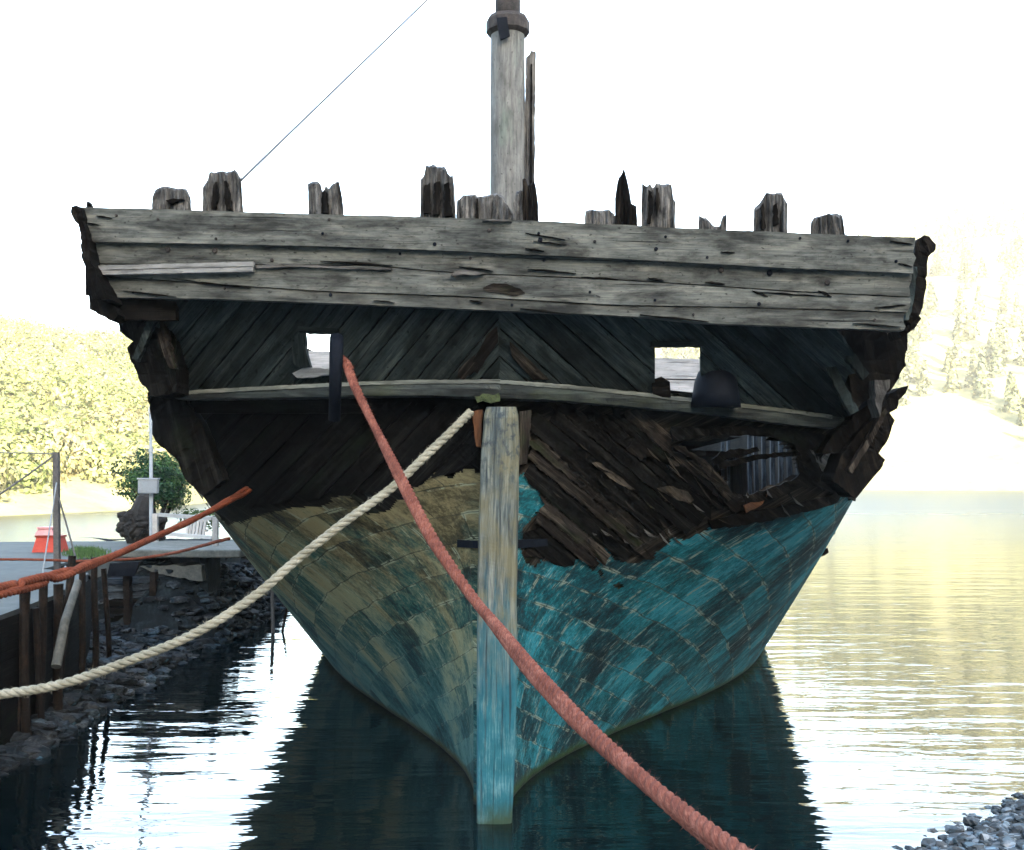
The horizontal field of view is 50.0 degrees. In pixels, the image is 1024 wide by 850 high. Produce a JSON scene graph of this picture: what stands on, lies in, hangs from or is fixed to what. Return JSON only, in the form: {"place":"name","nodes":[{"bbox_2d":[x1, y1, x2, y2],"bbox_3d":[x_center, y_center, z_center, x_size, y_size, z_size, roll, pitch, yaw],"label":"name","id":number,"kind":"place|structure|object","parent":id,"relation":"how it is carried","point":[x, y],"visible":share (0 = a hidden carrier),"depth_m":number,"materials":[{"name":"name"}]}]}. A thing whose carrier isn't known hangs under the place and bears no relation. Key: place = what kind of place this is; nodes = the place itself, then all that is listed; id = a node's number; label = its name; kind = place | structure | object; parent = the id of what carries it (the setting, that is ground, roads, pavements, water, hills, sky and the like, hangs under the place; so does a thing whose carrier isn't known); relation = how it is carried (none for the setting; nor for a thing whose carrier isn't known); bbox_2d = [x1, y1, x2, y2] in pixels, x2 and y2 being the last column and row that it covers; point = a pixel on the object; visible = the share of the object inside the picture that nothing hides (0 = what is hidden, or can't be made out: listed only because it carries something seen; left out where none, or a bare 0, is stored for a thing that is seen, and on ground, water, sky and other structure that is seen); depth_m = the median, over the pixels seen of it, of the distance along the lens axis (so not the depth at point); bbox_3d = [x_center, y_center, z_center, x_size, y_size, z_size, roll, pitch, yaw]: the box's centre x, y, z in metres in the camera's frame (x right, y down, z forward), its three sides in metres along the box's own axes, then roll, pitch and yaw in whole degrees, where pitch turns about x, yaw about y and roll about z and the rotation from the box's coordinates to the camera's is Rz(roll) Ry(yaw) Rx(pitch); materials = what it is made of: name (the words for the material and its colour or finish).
{"place":"outdoors","nodes":[
{"label":"outdoors","id":0,"kind":"place"},
{"bbox_2d":[0,541,239,619],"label":"quay","id":1,"kind":"structure","parent":0,"point":[9,571],"depth_m":16.51,"materials":[{"name":"grey concrete"}]},
{"bbox_2d":[0,452,76,572],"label":"timber post","id":2,"kind":"object","parent":1,"relation":"on","point":[57,508],"visible":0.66,"depth_m":14.25,"materials":[{"name":"grey wood"}]},
{"bbox_2d":[0,562,90,744],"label":"quay wall","id":3,"kind":"structure","parent":1,"relation":"attached to","point":[9,651],"depth_m":10.90,"materials":[{"name":"brown wood"}]},
{"bbox_2d":[32,535,68,551],"bbox_3d":[-7.794,2.002,18.554,0.484,0.275,0.350,0,-3,0],"label":"box","id":4,"kind":"object","parent":1,"relation":"on","point":[40,543],"visible":0.68,"depth_m":18.41,"materials":[{"name":"red paint"}]},
{"bbox_2d":[35,526,52,534],"bbox_3d":[-7.842,1.788,18.563,0.322,0.135,0.350,0,-3,0],"label":"box","id":5,"kind":"object","parent":4,"relation":"on","point":[43,530],"visible":0.75,"depth_m":18.42,"materials":[{"name":"white paint"}]},
{"bbox_2d":[62,544,111,559],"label":"grass","id":6,"kind":"structure","parent":1,"relation":"on","point":[82,552],"depth_m":17.78,"materials":[{"name":"green plant"}]},
{"bbox_2d":[115,494,167,543],"bbox_3d":[-7.031,1.753,20.871,0.964,1.032,0.682,1,-3,-14],"label":"rock","id":7,"kind":"object","parent":1,"relation":"on","point":[132,525],"visible":0.77,"depth_m":20.64,"materials":[{"name":"grey stone"}]},
{"bbox_2d":[137,406,159,542],"bbox_3d":[-6.455,0.920,19.550,0.370,2.528,0.230,0,-3,0],"label":"lamp pole","id":8,"kind":"object","parent":1,"relation":"on","point":[150,486],"visible":0.82,"depth_m":19.55,"materials":[{"name":"white metal"}]},
{"bbox_2d":[185,519,207,534],"bbox_3d":[-5.860,1.866,20.387,0.414,0.356,0.142,0,-3,0],"label":"slatted crate","id":9,"kind":"object","parent":1,"relation":"on","point":[195,527],"visible":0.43,"depth_m":20.36,"materials":[{"name":"white paint"}]},
{"bbox_2d":[63,538,278,703],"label":"rocky bank","id":10,"kind":"structure","parent":0,"point":[147,615],"depth_m":17.05,"materials":[{"name":"grey stone"}]},
{"bbox_2d":[5,761,19,769],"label":"boulder","id":11,"kind":"object","parent":10,"relation":"on","point":[11,767],"visible":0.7,"depth_m":9.72,"materials":[{"name":"stone"}]},
{"bbox_2d":[18,592,30,731],"bbox_3d":[-4.763,2.547,10.599,0.089,1.897,0.195,-3,-4,44],"label":"pile","id":12,"kind":"object","parent":10,"relation":"on","point":[19,716],"visible":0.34,"depth_m":10.56,"materials":[{"name":"brown wood"}]},
{"bbox_2d":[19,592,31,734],"bbox_3d":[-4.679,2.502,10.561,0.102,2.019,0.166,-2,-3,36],"label":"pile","id":13,"kind":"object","parent":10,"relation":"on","point":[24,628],"visible":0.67,"depth_m":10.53,"materials":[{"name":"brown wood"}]},
{"bbox_2d":[20,742,40,756],"bbox_3d":[-4.488,3.059,10.255,0.210,0.154,0.396,1,-3,-20],"label":"boulder","id":14,"kind":"object","parent":10,"relation":"on","point":[30,751],"visible":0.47,"depth_m":10.12,"materials":[{"name":"stone"}]},
{"bbox_2d":[25,736,43,742],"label":"boulder","id":15,"kind":"object","parent":10,"relation":"on","point":[34,739],"visible":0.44,"depth_m":10.42,"materials":[{"name":"stone"}]},
{"bbox_2d":[25,743,50,759],"bbox_3d":[-4.484,3.072,10.189,0.432,0.219,0.276,-1,-3,27],"label":"boulder","id":16,"kind":"object","parent":10,"relation":"on","point":[45,751],"visible":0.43,"depth_m":10.14,"materials":[{"name":"stone"}]},
{"bbox_2d":[32,607,44,718],"bbox_3d":[-4.674,2.638,10.875,0.071,1.657,0.182,-2,-3,42],"label":"pile","id":17,"kind":"object","parent":10,"relation":"on","point":[37,659],"visible":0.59,"depth_m":10.85,"materials":[{"name":"brown wood"}]},
{"bbox_2d":[35,584,47,713],"bbox_3d":[-4.761,2.543,11.085,0.104,1.919,0.110,0,-3,0],"label":"pile","id":18,"kind":"object","parent":10,"relation":"on","point":[43,600],"visible":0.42,"depth_m":11.09,"materials":[{"name":"brown wood"}]},
{"bbox_2d":[53,583,63,709],"bbox_3d":[-4.769,2.618,11.557,0.141,1.885,0.107,1,-3,-30],"label":"pile","id":19,"kind":"object","parent":10,"relation":"on","point":[58,600],"visible":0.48,"depth_m":11.53,"materials":[{"name":"brown wood"}]},
{"bbox_2d":[51,579,81,668],"bbox_3d":[-4.595,2.044,11.360,0.103,0.809,0.972,0,-3,-9],"label":"stake","id":20,"kind":"object","parent":10,"relation":"on","point":[57,658],"visible":1,"depth_m":11.14,"materials":[{"name":"wood"}]},
{"bbox_2d":[63,555,75,678],"bbox_3d":[-4.894,2.463,11.990,0.095,2.061,0.225,-2,-4,44],"label":"pile","id":21,"kind":"object","parent":10,"relation":"on","point":[71,563],"visible":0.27,"depth_m":12.02,"materials":[{"name":"wood"}]},
{"bbox_2d":[63,693,81,705],"bbox_3d":[-4.796,2.971,11.848,0.286,0.140,0.295,0,-3,0],"label":"boulder","id":22,"kind":"object","parent":10,"relation":"on","point":[72,699],"visible":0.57,"depth_m":11.80,"materials":[{"name":"stone"}]},
{"bbox_2d":[62,713,85,724],"bbox_3d":[-4.628,3.063,11.402,0.358,0.152,0.287,0,-3,0],"label":"boulder","id":23,"kind":"object","parent":10,"relation":"on","point":[74,718],"visible":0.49,"depth_m":11.32,"materials":[{"name":"stone"}]},
{"bbox_2d":[78,572,85,673],"bbox_3d":[-5.011,2.559,12.787,0.095,1.792,0.089,0,-3,0],"label":"pile","id":24,"kind":"object","parent":10,"relation":"on","point":[82,627],"visible":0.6,"depth_m":12.77,"materials":[{"name":"brown wood"}]},
{"bbox_2d":[72,680,97,690],"bbox_3d":[-4.875,2.930,12.401,0.395,0.232,0.288,-1,-3,22],"label":"boulder","id":25,"kind":"object","parent":10,"relation":"on","point":[90,685],"visible":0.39,"depth_m":12.27,"materials":[{"name":"stone"}]},
{"bbox_2d":[81,701,106,715],"bbox_3d":[-4.546,3.102,11.909,0.301,0.220,0.290,-2,-4,43],"label":"boulder","id":26,"kind":"object","parent":10,"relation":"on","point":[89,705],"visible":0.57,"depth_m":11.82,"materials":[{"name":"stone"}]},
{"bbox_2d":[91,557,98,666],"bbox_3d":[-5.144,2.593,13.536,0.112,1.920,0.097,0,-3,0],"label":"pile","id":27,"kind":"object","parent":10,"relation":"on","point":[95,618],"visible":0.65,"depth_m":13.52,"materials":[{"name":"brown wood"}]},
{"bbox_2d":[101,568,111,657],"bbox_3d":[-5.172,2.669,14.025,0.178,1.676,0.083,2,-3,-42],"label":"pile","id":28,"kind":"object","parent":10,"relation":"on","point":[106,612],"visible":0.71,"depth_m":14.00,"materials":[{"name":"brown wood"}]},
{"bbox_2d":[103,671,128,682],"bbox_3d":[-4.825,3.077,13.330,0.284,0.194,0.347,-2,-3,40],"label":"boulder","id":29,"kind":"object","parent":10,"relation":"on","point":[113,676],"visible":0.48,"depth_m":13.27,"materials":[{"name":"stone"}]},
{"bbox_2d":[112,653,126,658],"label":"boulder","id":30,"kind":"object","parent":10,"relation":"on","point":[122,656],"visible":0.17,"depth_m":14.19,"materials":[{"name":"stone"}]},
{"bbox_2d":[107,561,162,624],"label":"retaining wall","id":31,"kind":"structure","parent":10,"relation":"on","point":[127,571],"depth_m":16.88,"materials":[{"name":"grey wood"}]},
{"bbox_2d":[129,668,147,674],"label":"boulder","id":32,"kind":"object","parent":10,"relation":"on","point":[142,671],"visible":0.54,"depth_m":13.66,"materials":[{"name":"stone"}]},
{"bbox_2d":[0,558,285,775],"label":"rubble","id":33,"kind":"object","parent":10,"relation":"on","point":[106,693],"visible":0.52,"depth_m":15.13,"materials":[{"name":"stone"}]},
{"bbox_2d":[142,658,156,669],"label":"boulder","id":34,"kind":"object","parent":10,"relation":"on","point":[150,663],"visible":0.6,"depth_m":14.21,"materials":[{"name":"stone"}]},
{"bbox_2d":[106,448,194,540],"bbox_3d":[-7.284,1.421,22.227,1.719,1.993,1.557,0,-3,0],"label":"bush","id":35,"kind":"object","parent":10,"relation":"on","point":[173,483],"visible":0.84,"depth_m":22.04,"materials":[{"name":"green plant"}]},
{"bbox_2d":[157,653,170,664],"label":"boulder","id":36,"kind":"object","parent":10,"relation":"on","point":[165,658],"visible":0.53,"depth_m":14.80,"materials":[{"name":"stone"}]},
{"bbox_2d":[170,651,187,662],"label":"boulder","id":37,"kind":"object","parent":10,"relation":"on","point":[177,656],"visible":0.7,"depth_m":15.19,"materials":[{"name":"stone"}]},
{"bbox_2d":[171,610,186,616],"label":"boulder","id":38,"kind":"object","parent":10,"relation":"on","point":[178,613],"visible":1,"depth_m":16.93,"materials":[{"name":"stone"}]},
{"bbox_2d":[115,541,244,599],"bbox_3d":[-5.210,2.662,18.273,1.971,1.330,2.450,0,-3,0],"label":"footbridge","id":39,"kind":"object","parent":10,"relation":"on","point":[205,571],"visible":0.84,"depth_m":17.22,"materials":[{"name":"concrete"}]},
{"bbox_2d":[152,513,218,545],"bbox_3d":[-5.600,1.847,18.774,2.056,0.641,0.126,-2,-4,43],"label":"railing","id":40,"kind":"object","parent":39,"relation":"on","point":[215,526],"visible":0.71,"depth_m":18.67,"materials":[{"name":"white paint"}]},
{"bbox_2d":[170,596,189,602],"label":"boulder","id":41,"kind":"object","parent":10,"relation":"on","point":[178,599],"visible":1,"depth_m":17.02,"materials":[{"name":"stone"}]},
{"bbox_2d":[185,612,196,615],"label":"boulder","id":42,"kind":"object","parent":10,"relation":"on","point":[190,613],"visible":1,"depth_m":16.99,"materials":[{"name":"stone"}]},
{"bbox_2d":[173,508,220,538],"bbox_3d":[-6.478,2.218,22.906,1.164,1.036,0.555,0,-3,0],"label":"bush","id":43,"kind":"object","parent":10,"relation":"on","point":[196,512],"visible":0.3,"depth_m":22.89,"materials":[{"name":"green plant"}]},
{"bbox_2d":[190,638,215,644],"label":"boulder","id":44,"kind":"object","parent":10,"relation":"on","point":[205,641],"visible":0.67,"depth_m":16.58,"materials":[{"name":"stone"}]},
{"bbox_2d":[215,597,228,605],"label":"boulder","id":45,"kind":"object","parent":10,"relation":"on","point":[223,600],"visible":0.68,"depth_m":17.80,"materials":[{"name":"stone"}]},
{"bbox_2d":[220,569,225,576],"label":"boulder","id":46,"kind":"object","parent":10,"relation":"on","point":[222,572],"visible":0.38,"depth_m":18.57,"materials":[{"name":"stone"}]},
{"bbox_2d":[222,619,233,627],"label":"boulder","id":47,"kind":"object","parent":10,"relation":"on","point":[229,623],"visible":0.4,"depth_m":17.43,"materials":[{"name":"stone"}]},
{"bbox_2d":[226,578,239,588],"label":"boulder","id":48,"kind":"object","parent":10,"relation":"on","point":[234,583],"visible":0.54,"depth_m":18.81,"materials":[{"name":"stone"}]},
{"bbox_2d":[238,576,254,585],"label":"boulder","id":49,"kind":"object","parent":10,"relation":"on","point":[247,580],"visible":0.61,"depth_m":19.49,"materials":[{"name":"stone"}]},
{"bbox_2d":[247,568,255,573],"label":"boulder","id":50,"kind":"object","parent":10,"relation":"on","point":[252,570],"visible":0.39,"depth_m":20.38,"materials":[{"name":"stone"}]},
{"bbox_2d":[246,608,258,619],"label":"boulder","id":51,"kind":"object","parent":10,"relation":"on","point":[254,613],"visible":0.55,"depth_m":18.86,"materials":[{"name":"stone"}]},
{"bbox_2d":[256,578,264,584],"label":"boulder","id":52,"kind":"object","parent":10,"relation":"on","point":[260,581],"visible":0.5,"depth_m":20.52,"materials":[{"name":"stone"}]},
{"bbox_2d":[0,490,1023,849],"bbox_3d":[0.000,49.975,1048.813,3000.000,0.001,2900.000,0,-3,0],"label":"water","id":53,"kind":"structure","parent":0,"point":[872,698],"depth_m":10.55,"materials":[{"name":"teal liquid"}]},
{"bbox_2d":[270,589,274,632],"bbox_3d":[-3.944,3.161,18.085,0.086,0.909,0.060,0,-3,0],"label":"stake","id":54,"kind":"object","parent":53,"relation":"in","point":[272,611],"visible":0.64,"depth_m":18.07,"materials":[{"name":"grey wood"}]},
{"bbox_2d":[281,608,287,631],"bbox_3d":[-3.767,3.326,18.202,0.111,0.592,0.044,0,-3,0],"label":"stake","id":55,"kind":"object","parent":53,"relation":"in","point":[284,620],"visible":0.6,"depth_m":18.19,"materials":[{"name":"wood"}]},
{"bbox_2d":[71,0,935,823],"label":"derelict ship","id":56,"kind":"object","parent":53,"relation":"on","point":[629,526],"visible":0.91,"depth_m":8.80,"materials":[{"name":"paint"}]},
{"bbox_2d":[0,537,230,561],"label":"mooring rope","id":57,"kind":"object","parent":56,"relation":"attached to","point":[135,558],"visible":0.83,"depth_m":13.07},
{"bbox_2d":[0,486,251,598],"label":"mooring rope","id":58,"kind":"object","parent":56,"relation":"attached to","point":[22,585],"visible":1,"depth_m":6.11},
{"bbox_2d":[0,409,473,698],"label":"mooring rope","id":59,"kind":"object","parent":56,"relation":"attached to","point":[306,551],"visible":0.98,"depth_m":7.58,"materials":[{"name":"beige fabric"}]},
{"bbox_2d":[241,0,427,180],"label":"stay wire","id":60,"kind":"object","parent":56,"relation":"on","point":[316,107],"visible":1,"depth_m":10.70,"materials":[{"name":"metal"}]},
{"bbox_2d":[343,355,756,849],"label":"mooring rope","id":61,"kind":"object","parent":56,"relation":"attached to","point":[706,833],"visible":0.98,"depth_m":4.23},
{"bbox_2d":[0,194,1023,515],"bbox_3d":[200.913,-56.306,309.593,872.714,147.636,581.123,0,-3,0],"label":"hills","id":62,"kind":"structure","parent":0,"point":[952,440],"depth_m":203.75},
{"bbox_2d":[0,297,328,504],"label":"woods","id":63,"kind":"object","parent":62,"relation":"on","point":[113,399],"visible":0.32,"depth_m":103.37,"materials":[{"name":"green plant"}]},
{"bbox_2d":[655,175,1023,426],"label":"woods","id":64,"kind":"object","parent":62,"relation":"on","point":[981,363],"visible":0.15,"depth_m":267.02,"materials":[{"name":"green plant"}]},
{"bbox_2d":[0,0,1023,350],"label":"sky","id":65,"kind":"structure","parent":0,"point":[867,112],"materials":[{"name":"white"}]},
{"bbox_2d":[891,792,1023,849],"bbox_3d":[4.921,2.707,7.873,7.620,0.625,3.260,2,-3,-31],"label":"pebbles","id":66,"kind":"object","parent":0,"point":[1005,820],"visible":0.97,"depth_m":7.78,"materials":[{"name":"grey stone"}]}
]}

